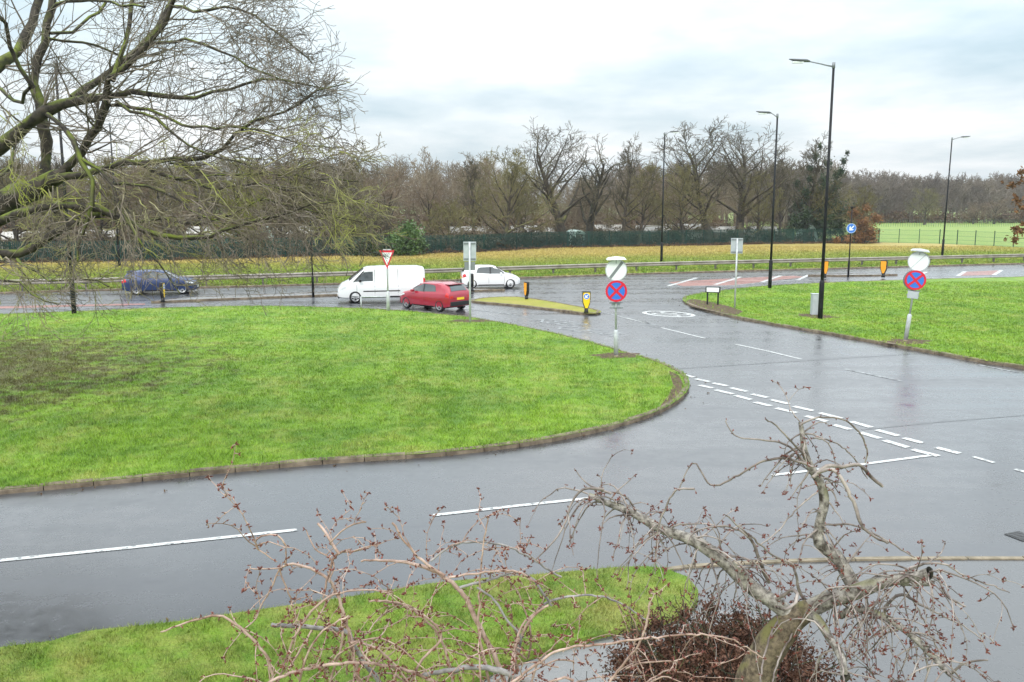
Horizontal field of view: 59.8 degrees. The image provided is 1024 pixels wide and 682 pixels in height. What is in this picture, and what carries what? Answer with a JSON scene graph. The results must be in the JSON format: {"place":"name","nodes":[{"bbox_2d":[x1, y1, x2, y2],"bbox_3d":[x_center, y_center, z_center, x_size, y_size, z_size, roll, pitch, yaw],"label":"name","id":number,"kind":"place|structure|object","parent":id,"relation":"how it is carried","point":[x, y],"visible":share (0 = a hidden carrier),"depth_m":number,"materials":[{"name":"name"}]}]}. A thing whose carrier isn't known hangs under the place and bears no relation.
{"place":"outdoors","nodes":[
{"label":"outdoors","id":0,"kind":"place"},
{"bbox_2d":[0,304,689,488],"bbox_3d":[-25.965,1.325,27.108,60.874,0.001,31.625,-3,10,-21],"label":"grass island","id":1,"kind":"structure","parent":0,"point":[403,379],"depth_m":27.11,"materials":[{"name":"green plant"}]},
{"bbox_2d":[12,61,76,313],"bbox_3d":[-23.094,-7.349,43.386,2.812,12.324,0.340,0,9,0],"label":"street lamp","id":2,"kind":"object","parent":1,"relation":"on","point":[62,163],"visible":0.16,"depth_m":43.34,"materials":[{"name":"black metal"}]},
{"bbox_2d":[0,0,421,344],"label":"mossy tree","id":3,"kind":"object","parent":1,"relation":"on","point":[17,198],"visible":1,"depth_m":19.21,"materials":[{"name":"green plant"}]},
{"bbox_2d":[379,249,393,310],"bbox_3d":[-6.331,-3.049,45.304,0.760,3.234,0.180,0,9,0],"label":"give way sign","id":4,"kind":"object","parent":1,"relation":"on","point":[388,252],"visible":0.76,"depth_m":45.10,"materials":[{"name":"metal"}]},
{"bbox_2d":[463,242,475,321],"bbox_3d":[-1.928,-2.632,40.769,0.580,3.812,0.120,0,9,0],"label":"road sign","id":5,"kind":"object","parent":1,"relation":"on","point":[469,251],"visible":0.96,"depth_m":40.61,"materials":[{"name":"metal"}]},
{"bbox_2d":[591,352,639,358],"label":"bare soil","id":6,"kind":"structure","parent":1,"relation":"on","point":[620,354],"depth_m":32.20,"materials":[{"name":"brown soil"}]},
{"bbox_2d":[605,256,626,356],"bbox_3d":[3.729,-1.166,31.769,0.793,3.694,0.520,-1,9,0],"label":"clearway sign post","id":7,"kind":"object","parent":6,"relation":"on","point":[616,272],"visible":1,"depth_m":31.58,"materials":[{"name":"metal"}]},
{"bbox_2d":[661,371,682,404],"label":"bare soil","id":8,"kind":"structure","parent":1,"relation":"on","point":[677,380],"depth_m":26.72,"materials":[{"name":"brown soil"}]},
{"bbox_2d":[0,563,698,681],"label":"grass verge","id":9,"kind":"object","parent":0,"point":[154,670],"depth_m":11.42,"materials":[{"name":"green plant"}]},
{"bbox_2d":[3,214,826,261],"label":"woodland floor","id":10,"kind":"structure","parent":0,"point":[381,235],"depth_m":121.79,"materials":[{"name":"brown soil"}]},
{"bbox_2d":[1,231,50,251],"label":"static caravan","id":11,"kind":"object","parent":10,"relation":"on","point":[8,233],"visible":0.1,"depth_m":97.52,"materials":[{"name":"grey"}]},
{"bbox_2d":[0,153,77,259],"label":"bare tree","id":12,"kind":"object","parent":10,"relation":"on","point":[16,233],"visible":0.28,"depth_m":83.18,"materials":[{"name":"brown plant"}]},
{"bbox_2d":[27,153,84,248],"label":"bare tree","id":13,"kind":"object","parent":10,"relation":"on","point":[60,189],"visible":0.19,"depth_m":84.66,"materials":[{"name":"brown plant"}]},
{"bbox_2d":[42,152,141,251],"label":"bare tree","id":14,"kind":"object","parent":10,"relation":"on","point":[107,194],"visible":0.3,"depth_m":86.76,"materials":[{"name":"brown plant"}]},
{"bbox_2d":[73,152,198,256],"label":"bare tree","id":15,"kind":"object","parent":10,"relation":"on","point":[129,204],"visible":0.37,"depth_m":87.37,"materials":[{"name":"brown plant"}]},
{"bbox_2d":[108,158,221,241],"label":"bare tree","id":16,"kind":"object","parent":10,"relation":"on","point":[157,195],"visible":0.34,"depth_m":89.16,"materials":[{"name":"brown plant"}]},
{"bbox_2d":[162,145,220,241],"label":"bare tree","id":17,"kind":"object","parent":10,"relation":"on","point":[195,187],"visible":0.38,"depth_m":91.29,"materials":[{"name":"brown plant"}]},
{"bbox_2d":[197,153,269,242],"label":"bare tree","id":18,"kind":"object","parent":10,"relation":"on","point":[223,179],"visible":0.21,"depth_m":93.35,"materials":[{"name":"brown plant"}]},
{"bbox_2d":[235,160,326,252],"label":"bare tree","id":19,"kind":"object","parent":10,"relation":"on","point":[250,210],"visible":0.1,"depth_m":95.09,"materials":[{"name":"brown plant"}]},
{"bbox_2d":[283,156,347,247],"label":"bare tree","id":20,"kind":"object","parent":10,"relation":"on","point":[316,194],"visible":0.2,"depth_m":96.37,"materials":[{"name":"brown plant"}]},
{"bbox_2d":[306,158,402,244],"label":"bare tree","id":21,"kind":"object","parent":10,"relation":"on","point":[358,197],"visible":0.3,"depth_m":97.76,"materials":[{"name":"brown plant"}]},
{"bbox_2d":[356,167,421,237],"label":"bare tree","id":22,"kind":"object","parent":10,"relation":"on","point":[391,194],"visible":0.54,"depth_m":104.13,"materials":[{"name":"brown plant"}]},
{"bbox_2d":[0,146,787,238],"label":"bare wood","id":23,"kind":"object","parent":10,"relation":"on","point":[452,177],"visible":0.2,"depth_m":144.59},
{"bbox_2d":[396,175,467,237],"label":"bare tree","id":24,"kind":"object","parent":10,"relation":"on","point":[434,196],"visible":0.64,"depth_m":108.16,"materials":[{"name":"brown plant"}]},
{"bbox_2d":[0,217,867,254],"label":"allotment scrub","id":25,"kind":"object","parent":10,"relation":"on","point":[501,231],"visible":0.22,"depth_m":108.15,"materials":[{"name":"green plant"}]},
{"bbox_2d":[3,223,869,261],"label":"undergrowth","id":26,"kind":"object","parent":10,"relation":"on","point":[694,239],"visible":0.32,"depth_m":105.89,"materials":[{"name":"plant"}]},
{"bbox_2d":[417,195,479,249],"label":"hawthorn tree","id":27,"kind":"object","parent":10,"relation":"on","point":[451,217],"visible":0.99,"depth_m":99.26,"materials":[{"name":"brown plant"}]},
{"bbox_2d":[443,152,492,231],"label":"ash tree","id":28,"kind":"object","parent":10,"relation":"on","point":[471,187],"visible":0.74,"depth_m":113.05,"materials":[{"name":"brown plant"}]},
{"bbox_2d":[453,147,563,243],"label":"bare tree","id":29,"kind":"object","parent":10,"relation":"on","point":[514,175],"visible":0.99,"depth_m":102.35,"materials":[{"name":"brown plant"}]},
{"bbox_2d":[0,203,1023,238],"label":"understorey","id":30,"kind":"object","parent":10,"relation":"on","point":[901,216],"visible":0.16,"depth_m":232.19,"materials":[{"name":"brown plant"}]},
{"bbox_2d":[483,170,562,237],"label":"bare tree","id":31,"kind":"object","parent":10,"relation":"on","point":[524,204],"visible":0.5,"depth_m":110.19,"materials":[{"name":"brown plant"}]},
{"bbox_2d":[505,117,616,236],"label":"oak tree","id":32,"kind":"object","parent":10,"relation":"on","point":[546,176],"visible":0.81,"depth_m":110.75,"materials":[{"name":"brown plant"}]},
{"bbox_2d":[570,133,634,245],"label":"dark trunk tree","id":33,"kind":"object","parent":10,"relation":"on","point":[591,218],"visible":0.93,"depth_m":109.55,"materials":[{"name":"brown plant"}]},
{"bbox_2d":[603,132,660,236],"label":"ash tree","id":34,"kind":"object","parent":10,"relation":"on","point":[628,186],"visible":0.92,"depth_m":111.31,"materials":[{"name":"brown plant"}]},
{"bbox_2d":[603,160,676,244],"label":"bare tree","id":35,"kind":"object","parent":10,"relation":"on","point":[650,169],"visible":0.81,"depth_m":113.17,"materials":[{"name":"brown plant"}]},
{"bbox_2d":[636,225,666,238],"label":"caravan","id":36,"kind":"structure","parent":10,"relation":"on","point":[651,229],"depth_m":122.50,"materials":[{"name":"white paint"}]},
{"bbox_2d":[621,166,686,224],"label":"bare tree","id":37,"kind":"object","parent":10,"relation":"on","point":[658,197],"visible":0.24,"depth_m":133.53,"materials":[{"name":"brown plant"}]},
{"bbox_2d":[665,224,701,238],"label":"static caravan","id":38,"kind":"object","parent":10,"relation":"on","point":[695,235],"visible":0.2,"depth_m":127.41,"materials":[{"name":"grey"}]},
{"bbox_2d":[650,161,721,233],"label":"bare tree","id":39,"kind":"object","parent":10,"relation":"on","point":[680,197],"visible":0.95,"depth_m":115.55,"materials":[{"name":"brown plant"}]},
{"bbox_2d":[624,117,752,243],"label":"oak tree","id":40,"kind":"object","parent":10,"relation":"on","point":[697,176],"visible":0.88,"depth_m":116.90,"materials":[{"name":"brown plant"}]},
{"bbox_2d":[670,121,817,237],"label":"oak tree","id":41,"kind":"object","parent":10,"relation":"on","point":[740,223],"visible":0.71,"depth_m":120.07,"materials":[{"name":"brown plant"}]},
{"bbox_2d":[734,170,788,240],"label":"bare tree","id":42,"kind":"object","parent":10,"relation":"on","point":[759,212],"visible":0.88,"depth_m":119.26,"materials":[{"name":"brown plant"}]},
{"bbox_2d":[750,152,799,241],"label":"ash tree","id":43,"kind":"object","parent":10,"relation":"on","point":[783,195],"visible":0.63,"depth_m":121.40,"materials":[{"name":"brown plant"}]},
{"bbox_2d":[781,131,861,238],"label":"ivy clad tree","id":44,"kind":"object","parent":10,"relation":"on","point":[804,222],"visible":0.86,"depth_m":121.04,"materials":[{"name":"green plant"}]},
{"bbox_2d":[788,175,867,238],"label":"bare tree","id":45,"kind":"object","parent":10,"relation":"on","point":[819,201],"visible":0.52,"depth_m":121.52,"materials":[{"name":"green plant"}]},
{"bbox_2d":[0,264,1023,681],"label":"road","id":46,"kind":"structure","parent":0,"point":[964,502],"depth_m":17.54,"materials":[{"name":"grey asphalt"}]},
{"bbox_2d":[0,303,144,307],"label":"red surfacing","id":47,"kind":"structure","parent":46,"relation":"on","point":[37,306],"depth_m":48.66,"materials":[{"name":"red asphalt"}]},
{"bbox_2d":[121,269,198,294],"bbox_3d":[-21.789,-3.710,55.261,4.350,1.466,2.140,-2,9,-13],"label":"blue hatchback","id":48,"kind":"object","parent":46,"relation":"on","point":[181,289],"visible":0.66,"depth_m":54.43,"materials":[{"name":"blue paint"}]},
{"bbox_2d":[159,282,164,301],"bbox_3d":[-19.460,-2.710,49.544,0.260,1.095,0.430,-1,9,-5],"label":"keep left bollard","id":49,"kind":"object","parent":46,"relation":"on","point":[162,295],"visible":0.89,"depth_m":49.44,"materials":[{"name":"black plastic"}]},
{"bbox_2d":[151,289,501,302],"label":"kerb","id":50,"kind":"structure","parent":46,"relation":"on","point":[270,297],"depth_m":51.90,"materials":[{"name":"concrete"}]},
{"bbox_2d":[160,288,499,300],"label":"central reservation","id":51,"kind":"structure","parent":46,"relation":"on","point":[241,296],"depth_m":52.82,"materials":[{"name":"concrete"}]},
{"bbox_2d":[309,207,313,296],"bbox_3d":[-11.845,-5.250,52.502,0.200,5.360,0.450,0,9,0],"label":"lit sign post","id":52,"kind":"object","parent":51,"relation":"on","point":[312,280],"visible":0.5,"depth_m":52.80,"materials":[{"name":"black metal"}]},
{"bbox_2d":[0,305,688,494],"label":"kerb","id":53,"kind":"structure","parent":46,"relation":"on","point":[243,468],"depth_m":19.35,"materials":[{"name":"concrete"}]},
{"bbox_2d":[337,265,424,302],"bbox_3d":[-7.498,-3.307,50.931,4.910,2.006,2.340,-2,9,-12],"label":"white van","id":54,"kind":"object","parent":46,"relation":"on","point":[366,281],"visible":0.7,"depth_m":50.04,"materials":[{"name":"white paint"}]},
{"bbox_2d":[400,281,468,311],"bbox_3d":[-4.146,-2.461,47.233,4.000,1.476,2.080,8,12,40],"label":"red hatchback","id":55,"kind":"object","parent":46,"relation":"on","point":[440,296],"visible":0.98,"depth_m":46.19,"materials":[{"name":"red paint"}]},
{"bbox_2d":[460,265,519,287],"bbox_3d":[-1.455,-4.301,58.909,3.890,1.506,2.040,-1,9,-7],"label":"white hatchback","id":56,"kind":"object","parent":46,"relation":"on","point":[488,275],"visible":0.84,"depth_m":58.13,"materials":[{"name":"white paint"}]},
{"bbox_2d":[0,270,1023,561],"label":"road markings","id":57,"kind":"object","parent":46,"relation":"on","point":[582,498],"visible":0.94,"depth_m":19.86,"materials":[{"name":"paint"}]},
{"bbox_2d":[0,263,1023,293],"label":"kerb","id":58,"kind":"structure","parent":46,"relation":"on","point":[120,289],"depth_m":67.99,"materials":[{"name":"concrete"}]},
{"bbox_2d":[472,296,599,314],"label":"kerb","id":59,"kind":"structure","parent":46,"relation":"on","point":[536,307],"depth_m":47.56,"materials":[{"name":"concrete"}]},
{"bbox_2d":[476,297,600,312],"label":"traffic island","id":60,"kind":"structure","parent":46,"relation":"on","point":[529,301],"depth_m":49.21,"materials":[{"name":"green plant"}]},
{"bbox_2d":[582,291,590,313],"bbox_3d":[3.725,-1.934,44.581,0.430,1.095,0.260,0,9,0],"label":"keep left bollard","id":61,"kind":"object","parent":60,"relation":"on","point":[586,296],"visible":1,"depth_m":44.48,"materials":[{"name":"yellow plastic"}]},
{"bbox_2d":[670,276,801,285],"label":"red surfacing","id":62,"kind":"structure","parent":46,"relation":"on","point":[711,282],"depth_m":63.34,"materials":[{"name":"red asphalt"}]},
{"bbox_2d":[559,302,1023,429],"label":"road seam","id":63,"kind":"object","parent":46,"relation":"on","point":[656,326],"visible":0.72,"depth_m":31.59,"materials":[{"name":"grey asphalt"}]},
{"bbox_2d":[666,556,1023,570],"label":"dropped kerb","id":64,"kind":"structure","parent":46,"relation":"on","point":[878,558],"depth_m":14.00,"materials":[{"name":"concrete"}]},
{"bbox_2d":[846,207,855,276],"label":"lit sign post","id":65,"kind":"object","parent":46,"relation":"on","point":[851,228],"visible":1,"depth_m":66.51,"materials":[{"name":"black metal"}]},
{"bbox_2d":[808,274,897,276],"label":"kerb","id":66,"kind":"structure","parent":46,"relation":"on","point":[851,275],"depth_m":67.53,"materials":[{"name":"concrete"}]},
{"bbox_2d":[683,276,1023,368],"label":"kerb","id":67,"kind":"structure","parent":46,"relation":"on","point":[1006,364],"depth_m":36.55,"materials":[{"name":"concrete"}]},
{"bbox_2d":[880,260,887,276],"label":"keep left bollard","id":68,"kind":"object","parent":46,"relation":"on","point":[883,265],"visible":1,"depth_m":65.78,"materials":[{"name":"yellow plastic"}]},
{"bbox_2d":[961,270,997,275],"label":"red surfacing","id":69,"kind":"structure","parent":46,"relation":"on","point":[971,273],"depth_m":70.41,"materials":[{"name":"red asphalt"}]},
{"bbox_2d":[1005,531,1023,540],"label":"manhole cover","id":70,"kind":"object","parent":46,"relation":"on","point":[1018,535],"visible":1,"depth_m":15.09,"materials":[{"name":"metal"}]},
{"bbox_2d":[0,0,1023,202],"label":"sky","id":71,"kind":"structure","parent":0,"point":[452,78],"materials":[{"name":"white"}]},
{"bbox_2d":[0,242,1023,291],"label":"verge","id":72,"kind":"structure","parent":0,"point":[879,244],"depth_m":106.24,"materials":[{"name":"green plant"}]},
{"bbox_2d":[85,121,120,266],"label":"street lamp","id":73,"kind":"object","parent":72,"relation":"on","point":[118,246],"visible":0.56,"depth_m":75.86,"materials":[{"name":"black metal"}]},
{"bbox_2d":[342,230,393,256],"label":"bramble bush","id":74,"kind":"object","parent":72,"relation":"on","point":[374,251],"visible":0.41,"depth_m":89.90,"materials":[{"name":"green plant"}]},
{"bbox_2d":[383,216,430,255],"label":"laurel bush","id":75,"kind":"object","parent":72,"relation":"on","point":[407,246],"visible":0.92,"depth_m":90.71,"materials":[{"name":"green plant"}]},
{"bbox_2d":[0,238,876,263],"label":"dead leaves","id":76,"kind":"object","parent":72,"relation":"on","point":[558,246],"visible":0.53,"depth_m":102.23,"materials":[{"name":"brown plant"}]},
{"bbox_2d":[0,228,878,262],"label":"palisade fence","id":77,"kind":"object","parent":72,"relation":"on","point":[679,236],"visible":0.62,"depth_m":104.62,"materials":[{"name":"green metal"}]},
{"bbox_2d":[0,254,1023,290],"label":"crash barrier","id":78,"kind":"object","parent":72,"relation":"on","point":[538,267],"visible":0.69,"depth_m":69.26,"materials":[{"name":"metal"}]},
{"bbox_2d":[660,131,678,261],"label":"street lamp","id":79,"kind":"object","parent":72,"relation":"on","point":[661,252],"visible":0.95,"depth_m":80.89,"materials":[{"name":"black metal"}]},
{"bbox_2d":[832,202,883,243],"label":"beech bush","id":80,"kind":"object","parent":72,"relation":"on","point":[859,236],"visible":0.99,"depth_m":118.06,"materials":[{"name":"orange plant"}]},
{"bbox_2d":[879,229,1023,246],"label":"fence","id":81,"kind":"object","parent":72,"relation":"on","point":[975,234],"visible":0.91,"depth_m":116.39,"materials":[{"name":"green metal"}]},
{"bbox_2d":[941,136,969,255],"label":"street lamp","id":82,"kind":"object","parent":72,"relation":"on","point":[943,239],"visible":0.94,"depth_m":88.40,"materials":[{"name":"black metal"}]},
{"bbox_2d":[485,610,769,681],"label":"footpath","id":83,"kind":"structure","parent":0,"point":[565,667],"depth_m":10.84,"materials":[{"name":"concrete"}]},
{"bbox_2d":[589,560,1023,681],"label":"driveway","id":84,"kind":"structure","parent":0,"point":[1004,662],"depth_m":12.16,"materials":[{"name":"grey asphalt"}]},
{"bbox_2d":[160,441,766,681],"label":"caned shrub","id":85,"kind":"object","parent":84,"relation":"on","point":[512,674],"visible":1,"depth_m":5.03,"materials":[{"name":"plant"}]},
{"bbox_2d":[570,578,875,681],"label":"copper bush","id":86,"kind":"object","parent":84,"relation":"on","point":[739,632],"visible":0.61,"depth_m":7.96,"materials":[{"name":"brown plant"}]},
{"bbox_2d":[526,380,1023,681],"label":"cherry tree","id":87,"kind":"object","parent":84,"relation":"on","point":[776,637],"visible":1,"depth_m":5.77,"materials":[{"name":"brown plant"}]},
{"bbox_2d":[682,277,1023,365],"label":"grass bank","id":88,"kind":"structure","parent":0,"point":[1000,279],"depth_m":46.44,"materials":[{"name":"green plant"}]},
{"bbox_2d":[687,299,741,314],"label":"bare soil","id":89,"kind":"structure","parent":88,"relation":"on","point":[728,310],"depth_m":46.84,"materials":[{"name":"brown soil"}]},
{"bbox_2d":[705,287,720,304],"bbox_3d":[10.852,-2.396,48.102,0.790,1.080,0.110,3,9,17],"label":"street name board","id":90,"kind":"object","parent":89,"relation":"on","point":[717,290],"visible":0.88,"depth_m":48.02,"materials":[{"name":"black paint"}]},
{"bbox_2d":[731,238,742,307],"bbox_3d":[11.670,-3.475,46.377,0.620,3.745,0.120,0,9,0],"label":"road sign","id":91,"kind":"object","parent":88,"relation":"on","point":[736,246],"visible":0.92,"depth_m":46.21,"materials":[{"name":"metal"}]},
{"bbox_2d":[756,111,778,287],"bbox_3d":[16.026,-8.863,56.635,1.462,11.224,0.340,0,9,0],"label":"street lamp","id":92,"kind":"object","parent":88,"relation":"on","point":[772,228],"visible":0.94,"depth_m":56.62,"materials":[{"name":"black metal"}]},
{"bbox_2d":[789,59,834,318],"bbox_3d":[13.700,-6.907,41.466,2.162,12.044,0.340,0,9,0],"label":"street lamp","id":93,"kind":"object","parent":88,"relation":"on","point":[821,298],"visible":0.94,"depth_m":41.43,"materials":[{"name":"black metal"}]},
{"bbox_2d":[810,293,818,314],"bbox_3d":[14.915,-1.756,43.746,0.460,1.160,0.400,0,9,3],"label":"utility cabinet","id":94,"kind":"object","parent":88,"relation":"on","point":[814,304],"visible":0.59,"depth_m":43.59,"materials":[{"name":"metal"}]},
{"bbox_2d":[887,339,930,344],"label":"bare soil","id":95,"kind":"structure","parent":88,"relation":"on","point":[908,342],"depth_m":35.44,"materials":[{"name":"brown soil"}]},
{"bbox_2d":[903,249,929,340],"bbox_3d":[15.851,-1.763,35.252,0.863,3.807,0.520,9,12,23],"label":"clearway sign post","id":96,"kind":"object","parent":95,"relation":"on","point":[914,279],"visible":0.97,"depth_m":35.05,"materials":[{"name":"metal"}]},
{"bbox_2d":[1001,166,1023,245],"bbox_3d":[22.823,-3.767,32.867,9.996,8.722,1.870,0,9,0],"label":"leafy oak","id":97,"kind":"object","parent":88,"relation":"on","point":[1017,229],"visible":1,"depth_m":32.49,"materials":[{"name":"brown plant"}]},
{"bbox_2d":[689,212,1023,246],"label":"park field","id":98,"kind":"structure","parent":0,"point":[984,230],"depth_m":161.69,"materials":[{"name":"green plant"}]},
{"bbox_2d":[599,154,1023,224],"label":"distant wood","id":99,"kind":"object","parent":98,"relation":"on","point":[894,190],"visible":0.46,"depth_m":238.51,"materials":[{"name":"brown plant"}]},
{"bbox_2d":[836,184,882,230],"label":"bare tree","id":100,"kind":"object","parent":98,"relation":"on","point":[871,196],"visible":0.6,"depth_m":123.68,"materials":[{"name":"brown plant"}]},
{"bbox_2d":[903,187,944,224],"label":"bare tree","id":101,"kind":"object","parent":98,"relation":"on","point":[929,201],"visible":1,"depth_m":214.01,"materials":[{"name":"brown plant"}]},
{"bbox_2d":[874,219,1023,226],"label":"park fence","id":102,"kind":"object","parent":98,"relation":"on","point":[955,221],"visible":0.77,"depth_m":198.71,"materials":[{"name":"green metal"}]},
{"bbox_2d":[952,202,990,223],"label":"bare tree","id":103,"kind":"object","parent":98,"relation":"on","point":[969,215],"visible":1,"depth_m":222.62,"materials":[{"name":"brown plant"}]},
{"bbox_2d":[979,199,1016,223],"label":"bare tree","id":104,"kind":"object","parent":98,"relation":"on","point":[995,212],"visible":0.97,"depth_m":222.37,"materials":[{"name":"brown plant"}]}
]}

